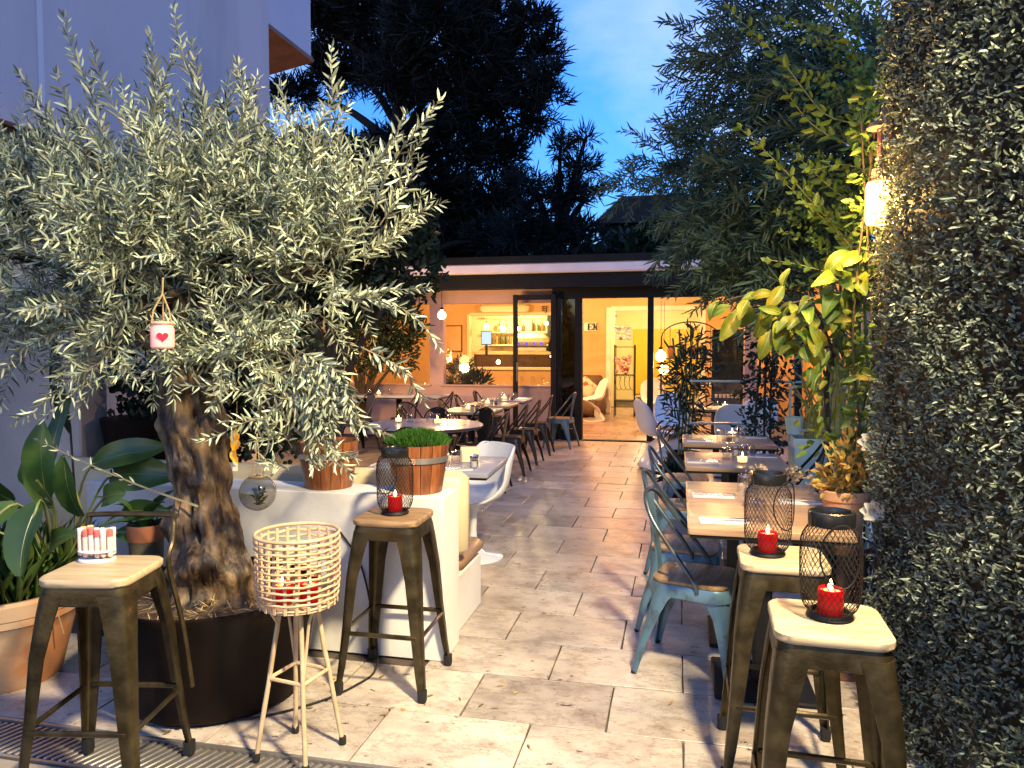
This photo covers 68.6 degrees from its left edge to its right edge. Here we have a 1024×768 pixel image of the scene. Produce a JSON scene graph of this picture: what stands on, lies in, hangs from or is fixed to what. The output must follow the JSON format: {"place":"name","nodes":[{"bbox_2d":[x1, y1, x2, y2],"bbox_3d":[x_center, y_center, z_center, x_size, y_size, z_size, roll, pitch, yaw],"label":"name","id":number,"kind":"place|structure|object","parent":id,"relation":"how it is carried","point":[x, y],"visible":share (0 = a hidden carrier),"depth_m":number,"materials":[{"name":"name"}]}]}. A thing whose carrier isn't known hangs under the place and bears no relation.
{"place":"outdoors","nodes":[
{"label":"outdoors","id":0,"kind":"place"},
{"bbox_2d":[0,434,928,767],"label":"terrace floor","id":1,"kind":"structure","parent":0,"point":[548,634],"depth_m":3.40,"materials":[{"name":"stone"}]},
{"bbox_2d":[0,597,75,693],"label":"terracotta pot","id":2,"kind":"object","parent":1,"relation":"on","point":[17,619],"visible":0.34,"depth_m":3.23,"materials":[{"name":"ceramic"}]},
{"bbox_2d":[0,516,99,633],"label":"strap leaf clump","id":3,"kind":"object","parent":2,"relation":"in","point":[15,589],"visible":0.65,"depth_m":3.28,"materials":[{"name":"plant"}]},
{"bbox_2d":[49,341,75,519],"bbox_3d":[-2.327,0.383,3.892,0.099,1.251,0.097,0,3,-8],"label":"tall dark leaf","id":4,"kind":"object","parent":2,"relation":"in","point":[67,426],"visible":0.41,"depth_m":3.85,"materials":[{"name":"plant"}]},
{"bbox_2d":[0,393,169,576],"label":"broad leaf plant","id":5,"kind":"object","parent":2,"relation":"in","point":[41,475],"visible":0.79,"depth_m":3.39,"materials":[{"name":"green plant"}]},
{"bbox_2d":[18,511,195,767],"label":"bar stool","id":6,"kind":"object","parent":1,"relation":"on","point":[100,597],"visible":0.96,"depth_m":2.44,"materials":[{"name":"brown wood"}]},
{"bbox_2d":[77,548,116,563],"bbox_3d":[-1.446,0.596,2.615,0.128,0.040,0.082,0,3,-2],"label":"vial rack","id":7,"kind":"object","parent":6,"relation":"on","point":[92,559],"visible":0.77,"depth_m":2.59,"materials":[{"name":"white plastic"}]},
{"bbox_2d":[0,0,269,462],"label":"neighbour house","id":8,"kind":"structure","parent":1,"relation":"on","point":[34,41],"depth_m":6.42,"materials":[{"name":"white paint"}]},
{"bbox_2d":[268,0,313,74],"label":"house block","id":9,"kind":"structure","parent":8,"relation":"attached to","point":[289,24],"depth_m":9.33,"materials":[{"name":"paint"}]},
{"bbox_2d":[0,717,391,767],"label":"floor drain","id":10,"kind":"object","parent":1,"relation":"in","point":[106,752],"visible":0.76,"depth_m":2.77,"materials":[{"name":"metal"}]},
{"bbox_2d":[101,226,342,463],"bbox_3d":[-2.050,0.029,5.159,1.720,2.240,1.139,1,3,13],"label":"ivy hedge","id":11,"kind":"object","parent":1,"relation":"on","point":[131,408],"visible":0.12,"depth_m":5.03,"materials":[{"name":"green plant"}]},
{"bbox_2d":[138,556,317,726],"bbox_3d":[-1.296,1.097,3.289,0.900,0.485,0.900,1,3,13],"label":"olive planter","id":12,"kind":"object","parent":1,"relation":"on","point":[230,649],"visible":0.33,"depth_m":2.94,"materials":[{"name":"brown plastic"}]},
{"bbox_2d":[0,0,448,611],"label":"olive tree","id":13,"kind":"object","parent":12,"relation":"in","point":[94,222],"visible":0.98,"depth_m":3.01,"materials":[{"name":"green plant"}]},
{"bbox_2d":[150,277,174,347],"bbox_3d":[-1.287,-0.261,2.755,0.084,0.261,0.088,1,3,13],"label":"hanging candle jar","id":14,"kind":"object","parent":13,"relation":"hanging from","point":[162,334],"visible":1,"depth_m":2.73,"materials":[{"name":"white glass"}]},
{"bbox_2d":[230,424,239,470],"bbox_3d":[-1.122,0.213,3.036,0.039,0.285,0.047,-2,3,-32],"label":"amber ornament","id":15,"kind":"object","parent":13,"relation":"hanging from","point":[235,444],"visible":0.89,"depth_m":3.04,"materials":[{"name":"orange glass"}]},
{"bbox_2d":[239,434,276,510],"bbox_3d":[-1.032,0.357,3.039,0.146,0.313,0.146,1,3,13],"label":"glass globe","id":16,"kind":"object","parent":13,"relation":"hanging from","point":[258,500],"visible":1,"depth_m":3.04,"materials":[{"name":"clear glass"}]},
{"bbox_2d":[30,456,482,629],"bbox_3d":[-1.509,0.857,4.438,2.720,0.850,0.550,1,3,13],"label":"bench","id":17,"kind":"object","parent":1,"relation":"on","point":[470,548],"visible":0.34,"depth_m":4.11,"materials":[{"name":"white paint"}]},
{"bbox_2d":[99,413,165,459],"bbox_3d":[-2.400,0.525,4.974,0.580,0.620,0.580,1,3,13],"label":"black tub","id":18,"kind":"object","parent":17,"relation":"on","point":[115,428],"visible":0.17,"depth_m":4.71,"materials":[{"name":"brown plastic"}]},
{"bbox_2d":[86,477,458,661],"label":"planter wall","id":19,"kind":"structure","parent":1,"relation":"on","point":[298,501],"depth_m":3.67,"materials":[{"name":"white paint"}]},
{"bbox_2d":[297,437,358,490],"bbox_3d":[-0.935,0.404,3.820,0.304,0.235,0.304,0,3,4],"label":"barrel planter","id":20,"kind":"object","parent":19,"relation":"on","point":[325,479],"visible":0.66,"depth_m":3.71,"materials":[{"name":"wood"}]},
{"bbox_2d":[382,425,452,494],"bbox_3d":[-0.465,0.366,3.705,0.352,0.322,0.348,-1,3,-12],"label":"barrel planter","id":21,"kind":"object","parent":19,"relation":"on","point":[428,453],"visible":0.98,"depth_m":3.60,"materials":[{"name":"wood"}]},
{"bbox_2d":[252,522,345,767],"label":"wicker stand","id":22,"kind":"object","parent":1,"relation":"on","point":[296,609],"visible":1,"depth_m":2.69,"materials":[{"name":"wicker"}]},
{"bbox_2d":[272,577,292,605],"bbox_3d":[-0.834,0.746,2.727,0.075,0.099,0.075,0,3,-3],"label":"red candle","id":23,"kind":"object","parent":22,"relation":"on","point":[289,591],"visible":0.51,"depth_m":2.70,"materials":[{"name":"red wax"}]},
{"bbox_2d":[300,578,317,603],"bbox_3d":[-0.740,0.746,2.736,0.068,0.099,0.068,-1,3,-24],"label":"red candle","id":24,"kind":"object","parent":22,"relation":"in","point":[304,596],"visible":0.35,"depth_m":2.71,"materials":[{"name":"red wax"}]},
{"bbox_2d":[236,532,378,719],"bbox_3d":[-1.036,1.031,3.254,1.001,0.625,0.452,-2,4,-37],"label":"power cable","id":25,"kind":"object","parent":1,"relation":"on","point":[327,698],"visible":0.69,"depth_m":3.35,"materials":[{"name":"black rubber"}]},
{"bbox_2d":[210,126,450,436],"bbox_3d":[-2.067,-0.824,8.123,2.952,3.867,1.730,1,3,13],"label":"broadleaf shrub","id":26,"kind":"object","parent":1,"relation":"on","point":[381,271],"visible":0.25,"depth_m":7.78,"materials":[{"name":"green plant"}]},
{"bbox_2d":[285,281,430,439],"bbox_3d":[-2.521,-0.414,12.011,2.467,2.668,1.402,1,3,13],"label":"courtyard bush","id":27,"kind":"object","parent":1,"relation":"on","point":[397,340],"visible":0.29,"depth_m":11.86,"materials":[{"name":"green plant"}]},
{"bbox_2d":[342,393,380,450],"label":"cafe chair","id":28,"kind":"object","parent":1,"relation":"on","point":[370,400],"visible":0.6,"depth_m":10.89,"materials":[{"name":"metal"}]},
{"bbox_2d":[334,506,451,703],"bbox_3d":[-0.527,0.957,3.376,0.418,0.755,0.418,1,3,12],"label":"bar stool","id":29,"kind":"object","parent":1,"relation":"on","point":[377,529],"visible":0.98,"depth_m":3.23,"materials":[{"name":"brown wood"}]},
{"bbox_2d":[376,446,413,515],"bbox_3d":[-0.524,0.432,3.346,0.164,0.296,0.171,1,3,23],"label":"wire lantern","id":30,"kind":"object","parent":29,"relation":"on","point":[395,453],"visible":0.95,"depth_m":3.30,"materials":[{"name":"black metal"}]},
{"bbox_2d":[352,393,453,442],"bbox_3d":[-1.775,0.543,11.812,1.600,0.748,0.700,1,3,13],"label":"cafe table","id":31,"kind":"object","parent":1,"relation":"on","point":[398,397],"visible":0.38,"depth_m":11.61,"materials":[{"name":"grey laminate"}]},
{"bbox_2d":[363,418,483,432],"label":"round table","id":32,"kind":"object","parent":1,"relation":"on","point":[452,425],"visible":0.58,"depth_m":7.27,"materials":[{"name":"grey laminate"}]},
{"bbox_2d":[368,455,507,480],"bbox_3d":[-0.480,0.885,4.870,0.800,0.748,0.700,0,3,10],"label":"cafe table","id":33,"kind":"object","parent":1,"relation":"on","point":[488,467],"visible":0.23,"depth_m":4.75,"materials":[{"name":"grey laminate"}]},
{"bbox_2d":[460,446,478,461],"bbox_3d":[-0.278,0.456,4.927,0.120,0.100,0.100,0,3,-5],"label":"menu card","id":34,"kind":"object","parent":33,"relation":"on","point":[466,453],"visible":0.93,"depth_m":4.88,"materials":[{"name":"paper"}]},
{"bbox_2d":[453,407,494,455],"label":"cafe chair","id":35,"kind":"object","parent":1,"relation":"on","point":[485,413],"visible":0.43,"depth_m":8.32,"materials":[{"name":"metal"}]},
{"bbox_2d":[445,407,502,441],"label":"cafe table","id":36,"kind":"object","parent":1,"relation":"on","point":[457,411],"visible":0.38,"depth_m":8.93,"materials":[{"name":"brown wood"}]},
{"bbox_2d":[461,402,518,440],"bbox_3d":[-0.279,0.637,9.891,0.620,0.748,0.700,1,3,13],"label":"cafe table","id":37,"kind":"object","parent":1,"relation":"on","point":[507,405],"visible":0.48,"depth_m":9.79,"materials":[{"name":"brown wood"}]},
{"bbox_2d":[469,441,514,564],"bbox_3d":[-0.251,0.835,5.379,0.501,0.802,0.492,-2,4,-39],"label":"swivel chair","id":38,"kind":"object","parent":1,"relation":"on","point":[494,486],"visible":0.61,"depth_m":5.42,"materials":[{"name":"white plastic"}]},
{"bbox_2d":[473,411,512,493],"bbox_3d":[-0.250,0.695,7.909,0.458,0.833,0.424,1,3,11],"label":"cafe chair","id":39,"kind":"object","parent":1,"relation":"on","point":[505,416],"visible":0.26,"depth_m":7.82,"materials":[{"name":"metal"}]},
{"bbox_2d":[480,397,532,450],"bbox_3d":[-0.071,0.592,10.817,0.620,0.748,0.700,1,3,13],"label":"cafe table","id":40,"kind":"object","parent":1,"relation":"on","point":[522,400],"visible":0.38,"depth_m":10.73,"materials":[{"name":"grey laminate"}]},
{"bbox_2d":[491,404,531,476],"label":"cafe chair","id":41,"kind":"object","parent":1,"relation":"on","point":[517,441],"visible":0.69,"depth_m":8.77,"materials":[{"name":"metal"}]},
{"bbox_2d":[507,399,544,465],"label":"cafe chair","id":42,"kind":"object","parent":1,"relation":"on","point":[530,433],"visible":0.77,"depth_m":9.59,"materials":[{"name":"metal"}]},
{"bbox_2d":[521,395,554,455],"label":"cafe chair","id":43,"kind":"object","parent":1,"relation":"on","point":[543,426],"visible":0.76,"depth_m":10.41,"materials":[{"name":"metal"}]},
{"bbox_2d":[542,392,579,448],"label":"cafe chair","id":44,"kind":"object","parent":1,"relation":"on","point":[562,420],"visible":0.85,"depth_m":11.12,"materials":[{"name":"blue metal"}]},
{"bbox_2d":[633,399,680,471],"bbox_3d":[1.751,0.617,9.158,0.510,0.865,0.497,-1,3,-15],"label":"moulded chair","id":45,"kind":"object","parent":1,"relation":"on","point":[646,422],"visible":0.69,"depth_m":9.04,"materials":[{"name":"white plastic"}]},
{"bbox_2d":[643,445,686,573],"bbox_3d":[1.141,0.834,5.080,0.458,0.833,0.424,1,3,15],"label":"cafe chair","id":46,"kind":"object","parent":1,"relation":"on","point":[679,502],"visible":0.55,"depth_m":4.96,"materials":[{"name":"blue metal"}]},
{"bbox_2d":[651,456,685,497],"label":"pot plant","id":47,"kind":"object","parent":1,"relation":"on","point":[670,465],"visible":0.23,"depth_m":7.09,"materials":[{"name":"green plant"}]},
{"bbox_2d":[654,392,694,457],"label":"moulded chair","id":48,"kind":"object","parent":1,"relation":"on","point":[658,407],"visible":0.3,"depth_m":10.49,"materials":[{"name":"white plastic"}]},
{"bbox_2d":[634,469,721,631],"bbox_3d":[0.924,0.884,4.066,0.458,0.833,0.424,1,3,18],"label":"cafe chair","id":49,"kind":"object","parent":1,"relation":"on","point":[685,548],"visible":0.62,"depth_m":3.95,"materials":[{"name":"blue metal"}]},
{"bbox_2d":[656,428,708,497],"bbox_3d":[1.402,0.782,6.136,0.458,0.833,0.424,1,3,11],"label":"cafe chair","id":50,"kind":"object","parent":1,"relation":"on","point":[683,478],"visible":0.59,"depth_m":6.02,"materials":[{"name":"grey metal"}]},
{"bbox_2d":[666,449,699,465],"bbox_3d":[1.967,0.926,8.582,0.410,0.305,0.410,1,3,13],"label":"bamboo pot","id":51,"kind":"object","parent":1,"relation":"on","point":[681,456],"visible":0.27,"depth_m":8.51,"materials":[{"name":"black metal"}]},
{"bbox_2d":[655,319,724,453],"bbox_3d":[2.007,0.036,8.518,0.790,1.591,0.827,1,3,13],"label":"potted bamboo","id":52,"kind":"object","parent":51,"relation":"on","point":[684,408],"visible":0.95,"depth_m":8.49,"materials":[{"name":"green plant"}]},
{"bbox_2d":[631,486,735,678],"bbox_3d":[0.842,0.911,3.514,0.458,0.833,0.424,1,3,27],"label":"cafe chair","id":53,"kind":"object","parent":1,"relation":"on","point":[710,586],"visible":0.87,"depth_m":3.42,"materials":[{"name":"blue metal"}]},
{"bbox_2d":[682,434,776,481],"bbox_3d":[1.741,0.825,6.094,0.700,0.748,0.640,1,3,13],"label":"cafe table","id":54,"kind":"object","parent":1,"relation":"on","point":[767,444],"visible":0.54,"depth_m":5.84,"materials":[{"name":"brown wood"}]},
{"bbox_2d":[713,404,758,478],"bbox_3d":[2.578,0.645,8.592,0.497,0.865,0.510,1,3,25],"label":"moulded chair","id":55,"kind":"object","parent":1,"relation":"on","point":[727,413],"visible":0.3,"depth_m":8.41,"materials":[{"name":"white plastic"}]},
{"bbox_2d":[684,451,791,568],"bbox_3d":[1.477,0.878,5.007,0.640,0.748,0.700,1,3,13],"label":"cafe table","id":56,"kind":"object","parent":1,"relation":"on","point":[730,466],"visible":0.54,"depth_m":4.92,"materials":[{"name":"brown wood"}]},
{"bbox_2d":[587,0,893,541],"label":"bamboo thicket","id":57,"kind":"object","parent":1,"relation":"on","point":[710,171],"visible":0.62,"depth_m":5.26,"materials":[{"name":"green plant"}]},
{"bbox_2d":[686,481,821,650],"bbox_3d":[1.235,0.934,3.879,0.660,0.748,0.570,1,3,13],"label":"cafe table","id":58,"kind":"object","parent":1,"relation":"on","point":[804,492],"visible":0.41,"depth_m":3.87,"materials":[{"name":"brown wood"}]},
{"bbox_2d":[742,464,844,489],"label":"dried flowers","id":59,"kind":"object","parent":58,"relation":"on","point":[799,473],"visible":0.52,"depth_m":3.94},
{"bbox_2d":[689,380,823,426],"bbox_3d":[2.415,0.546,7.402,1.300,1.180,0.060,1,3,13],"label":"railing","id":60,"kind":"object","parent":1,"relation":"on","point":[723,423],"visible":0.31,"depth_m":7.42,"materials":[{"name":"grey metal"}]},
{"bbox_2d":[687,502,857,708],"bbox_3d":[1.111,0.961,3.328,0.660,0.748,0.550,1,3,13],"label":"cafe table","id":61,"kind":"object","parent":1,"relation":"on","point":[696,528],"visible":0.49,"depth_m":3.27,"materials":[{"name":"brown wood"}]},
{"bbox_2d":[729,284,815,464],"bbox_3d":[2.409,0.039,6.980,0.751,2.236,0.702,1,3,13],"label":"climbing plant","id":62,"kind":"object","parent":1,"relation":"on","point":[773,383],"visible":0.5,"depth_m":6.97,"materials":[{"name":"green plant"}]},
{"bbox_2d":[717,544,846,767],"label":"bar stool","id":63,"kind":"object","parent":1,"relation":"on","point":[756,578],"visible":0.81,"depth_m":2.57,"materials":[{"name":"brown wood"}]},
{"bbox_2d":[744,470,794,558],"bbox_3d":[0.920,0.464,2.687,0.164,0.296,0.171,-2,3,-29],"label":"wire lantern","id":64,"kind":"object","parent":63,"relation":"on","point":[769,478],"visible":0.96,"depth_m":2.65,"materials":[{"name":"black metal"}]},
{"bbox_2d":[758,525,777,552],"bbox_3d":[0.917,0.553,2.689,0.068,0.099,0.068,0,3,-2],"label":"red candle","id":65,"kind":"object","parent":64,"relation":"in","point":[768,539],"visible":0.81,"depth_m":2.66,"materials":[{"name":"red wax"}]},
{"bbox_2d":[787,440,826,492],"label":"cafe chair","id":66,"kind":"object","parent":1,"relation":"on","point":[821,457],"visible":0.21,"depth_m":5.41,"materials":[{"name":"metal"}]},
{"bbox_2d":[722,0,893,326],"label":"privet bush","id":67,"kind":"object","parent":1,"relation":"on","point":[819,214],"visible":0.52,"depth_m":4.01,"materials":[{"name":"green plant"}]},
{"bbox_2d":[788,434,844,494],"bbox_3d":[2.428,0.812,5.960,0.420,0.790,0.340,1,3,13],"label":"teal planter","id":68,"kind":"object","parent":1,"relation":"on","point":[795,441],"visible":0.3,"depth_m":5.82,"materials":[{"name":"paint"}]},
{"bbox_2d":[786,372,846,438],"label":"green canes","id":69,"kind":"object","parent":68,"relation":"on","point":[809,418],"visible":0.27,"depth_m":5.90,"materials":[{"name":"plant"}]},
{"bbox_2d":[788,385,846,440],"bbox_3d":[2.378,0.232,5.846,0.420,0.440,0.031,1,3,13],"label":"cane trellis","id":70,"kind":"object","parent":68,"relation":"on","point":[790,401],"visible":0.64,"depth_m":5.88,"materials":[{"name":"grey wood"}]},
{"bbox_2d":[784,416,803,434],"bbox_3d":[2.211,0.325,5.882,0.146,0.132,0.146,1,3,13],"label":"teal bucket","id":71,"kind":"object","parent":70,"relation":"hanging from","point":[792,428],"visible":0.95,"depth_m":5.83,"materials":[{"name":"paint"}]},
{"bbox_2d":[750,598,906,767],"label":"bar stool","id":72,"kind":"object","parent":1,"relation":"on","point":[799,642],"visible":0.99,"depth_m":1.95,"materials":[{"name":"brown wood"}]},
{"bbox_2d":[799,506,863,623],"bbox_3d":[0.877,0.495,2.061,0.164,0.296,0.171,0,3,5],"label":"wire lantern","id":73,"kind":"object","parent":72,"relation":"on","point":[831,519],"visible":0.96,"depth_m":2.02,"materials":[{"name":"black metal"}]},
{"bbox_2d":[817,579,843,616],"bbox_3d":[0.876,0.584,2.064,0.068,0.099,0.068,-1,3,-20],"label":"red candle","id":74,"kind":"object","parent":73,"relation":"in","point":[831,599],"visible":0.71,"depth_m":2.04,"materials":[{"name":"red wax"}]},
{"bbox_2d":[792,538,874,605],"bbox_3d":[1.752,1.080,4.093,0.430,0.440,0.427,1,3,13],"label":"lemon pot","id":75,"kind":"object","parent":1,"relation":"on","point":[867,565],"visible":0.08,"depth_m":3.92,"materials":[{"name":"brown plastic"}]},
{"bbox_2d":[707,249,883,493],"bbox_3d":[1.483,0.143,3.687,0.902,1.554,0.715,-1,3,-21],"label":"lemon tree","id":76,"kind":"object","parent":75,"relation":"in","point":[779,336],"visible":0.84,"depth_m":3.61,"materials":[{"name":"green plant"}]},
{"bbox_2d":[816,542,871,681],"bbox_3d":[1.526,1.031,3.464,0.240,0.600,0.240,1,3,13],"label":"pot stool","id":77,"kind":"object","parent":1,"relation":"on","point":[846,677],"visible":0.23,"depth_m":3.41,"materials":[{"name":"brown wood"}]},
{"bbox_2d":[819,487,870,546],"bbox_3d":[1.526,0.607,3.443,0.216,0.248,0.214,1,3,13],"label":"tan flower pot","id":78,"kind":"object","parent":77,"relation":"on","point":[834,499],"visible":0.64,"depth_m":3.36,"materials":[{"name":"ceramic"}]},
{"bbox_2d":[810,425,880,500],"bbox_3d":[1.550,0.385,3.425,0.354,0.394,0.290,1,3,13],"label":"yellowing plant","id":79,"kind":"object","parent":78,"relation":"in","point":[836,479],"visible":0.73,"depth_m":3.40,"materials":[{"name":"yellow plant"}]},
{"bbox_2d":[838,67,887,604],"bbox_3d":[1.648,-0.053,3.449,0.290,2.766,0.298,1,3,13],"label":"edge vine","id":80,"kind":"object","parent":1,"relation":"on","point":[863,242],"visible":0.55,"depth_m":3.42,"materials":[{"name":"green plant"}]},
{"bbox_2d":[876,44,893,612],"bbox_3d":[1.660,-0.062,3.278,0.070,2.800,0.070,1,3,13],"label":"lamp post","id":81,"kind":"object","parent":1,"relation":"on","point":[885,337],"depth_m":3.27,"materials":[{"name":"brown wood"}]},
{"bbox_2d":[865,104,891,225],"bbox_3d":[1.558,-0.931,3.168,0.122,0.517,0.115,1,3,13],"label":"wall lamp","id":82,"kind":"object","parent":81,"relation":"attached to","point":[871,192],"visible":0.62,"depth_m":3.15,"materials":[{"name":"glass"}]},
{"bbox_2d":[862,0,1023,767],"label":"hedge panel","id":83,"kind":"object","parent":1,"relation":"on","point":[949,571],"visible":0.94,"depth_m":2.46,"materials":[{"name":"green plant"}]},
{"bbox_2d":[859,500,884,523],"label":"white flower","id":84,"kind":"object","parent":83,"relation":"attached to","point":[870,511],"visible":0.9,"depth_m":3.10,"materials":[{"name":"beige plant"}]},
{"bbox_3d":[-1.664,1.168,3.436,0.200,0.328,0.200,1,3,13],"label":"plant stand","id":85,"kind":"object","parent":1,"relation":"on","visible":0},
{"bbox_2d":[126,519,164,570],"bbox_3d":[-1.664,0.818,3.419,0.164,0.370,0.164,1,3,13],"label":"flower pot","id":86,"kind":"object","parent":85,"relation":"on","point":[145,540],"visible":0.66,"depth_m":3.35,"materials":[{"name":"orange ceramic"}]},
{"bbox_2d":[94,490,172,526],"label":"potted leaf plant","id":87,"kind":"object","parent":86,"relation":"in","point":[159,499],"visible":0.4,"depth_m":3.38,"materials":[{"name":"plant"}]},
{"bbox_2d":[269,0,894,334],"label":"sky","id":88,"kind":"structure","parent":0,"point":[618,43],"materials":[{"name":"blue"}]},
{"bbox_2d":[871,363,880,429],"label":"ground","id":89,"kind":"structure","parent":0,"point":[874,417],"depth_m":18.02,"materials":[{"name":"soil"}]},
{"bbox_2d":[0,270,106,536],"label":"garden wall","id":90,"kind":"structure","parent":89,"relation":"on","point":[87,438],"depth_m":4.84,"materials":[{"name":"paint"}]},
{"bbox_2d":[269,0,583,257],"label":"umbrella pine","id":91,"kind":"object","parent":89,"relation":"on","point":[391,36],"visible":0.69,"depth_m":17.94,"materials":[{"name":"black plant"}]},
{"bbox_2d":[481,114,614,350],"bbox_3d":[1.034,-2.422,16.885,2.832,6.249,4.199,1,3,13],"label":"leaning pine","id":92,"kind":"object","parent":89,"relation":"on","point":[562,235],"visible":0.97,"depth_m":15.34,"materials":[{"name":"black plant"}]},
{"bbox_2d":[263,251,880,445],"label":"restaurant pavilion","id":93,"kind":"structure","parent":89,"relation":"on","point":[602,290],"depth_m":12.59,"materials":[{"name":"beige paint"}]},
{"bbox_2d":[446,325,461,351],"bbox_3d":[-1.373,-1.072,17.662,0.420,0.620,0.035,1,3,13],"label":"picture","id":94,"kind":"object","parent":93,"relation":"attached to","point":[453,338],"visible":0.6,"depth_m":17.64,"materials":[{"name":"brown wood"}]},
{"bbox_2d":[446,354,496,384],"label":"palm pot plant","id":95,"kind":"object","parent":93,"relation":"on","point":[473,374],"visible":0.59,"depth_m":12.89,"materials":[{"name":"green plant"}]},
{"bbox_2d":[480,304,528,312],"bbox_3d":[-0.173,-1.733,17.268,1.150,0.200,0.206,1,3,13],"label":"lamp","id":96,"kind":"object","parent":93,"relation":"attached to","point":[499,308],"visible":1,"depth_m":17.19,"materials":[{"name":"beige paint"}]},
{"bbox_2d":[518,334,548,350],"bbox_3d":[0.481,-1.015,18.397,0.850,0.430,0.428,1,3,13],"label":"coffee machine","id":97,"kind":"object","parent":93,"relation":"on","point":[533,339],"visible":0.81,"depth_m":18.23,"materials":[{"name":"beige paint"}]},
{"bbox_2d":[513,294,555,440],"bbox_3d":[0.350,-0.261,11.978,0.682,2.330,0.081,1,3,13],"label":"glass door","id":98,"kind":"structure","parent":93,"relation":"attached to","point":[551,297],"depth_m":11.96,"materials":[{"name":"black metal"}]},
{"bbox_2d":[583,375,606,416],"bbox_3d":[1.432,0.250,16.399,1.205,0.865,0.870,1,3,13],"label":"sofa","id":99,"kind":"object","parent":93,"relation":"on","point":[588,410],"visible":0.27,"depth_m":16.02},
{"bbox_2d":[583,378,607,421],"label":"moulded chair","id":100,"kind":"object","parent":93,"relation":"on","point":[599,394],"visible":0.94,"depth_m":15.30,"materials":[{"name":"white plastic"}]},
{"bbox_2d":[614,345,635,416],"bbox_3d":[2.430,-0.071,16.175,0.448,1.548,0.369,1,3,13],"label":"iron etagere","id":101,"kind":"object","parent":93,"relation":"on","point":[624,375],"visible":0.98,"depth_m":16.14,"materials":[{"name":"black metal"}]},
{"bbox_2d":[640,380,663,425],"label":"moulded chair","id":102,"kind":"object","parent":93,"relation":"on","point":[656,391],"visible":0.3,"depth_m":14.59,"materials":[{"name":"white plastic"}]},
{"bbox_2d":[659,321,714,428],"bbox_3d":[3.132,-0.133,13.245,1.044,1.961,0.419,1,3,13],"label":"bakers rack","id":103,"kind":"object","parent":93,"relation":"on","point":[661,392],"visible":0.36,"depth_m":13.32,"materials":[{"name":"black metal"}]},
{"bbox_2d":[710,329,743,433],"bbox_3d":[3.718,-0.035,12.888,0.560,1.800,0.450,1,3,13],"label":"dark cabinet","id":104,"kind":"object","parent":93,"relation":"on","point":[728,361],"visible":0.33,"depth_m":12.80,"materials":[{"name":"black"}]},
{"bbox_2d":[597,193,747,249],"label":"house","id":105,"kind":"structure","parent":89,"relation":"on","point":[619,219],"depth_m":25.12,"materials":[{"name":"black wood"}]},
{"bbox_2d":[467,206,881,316],"bbox_3d":[3.015,-2.397,22.362,15.472,5.706,3.431,1,3,13],"label":"dark tree row","id":106,"kind":"object","parent":89,"relation":"on","point":[634,241],"visible":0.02,"depth_m":21.65,"materials":[{"name":"green plant"}]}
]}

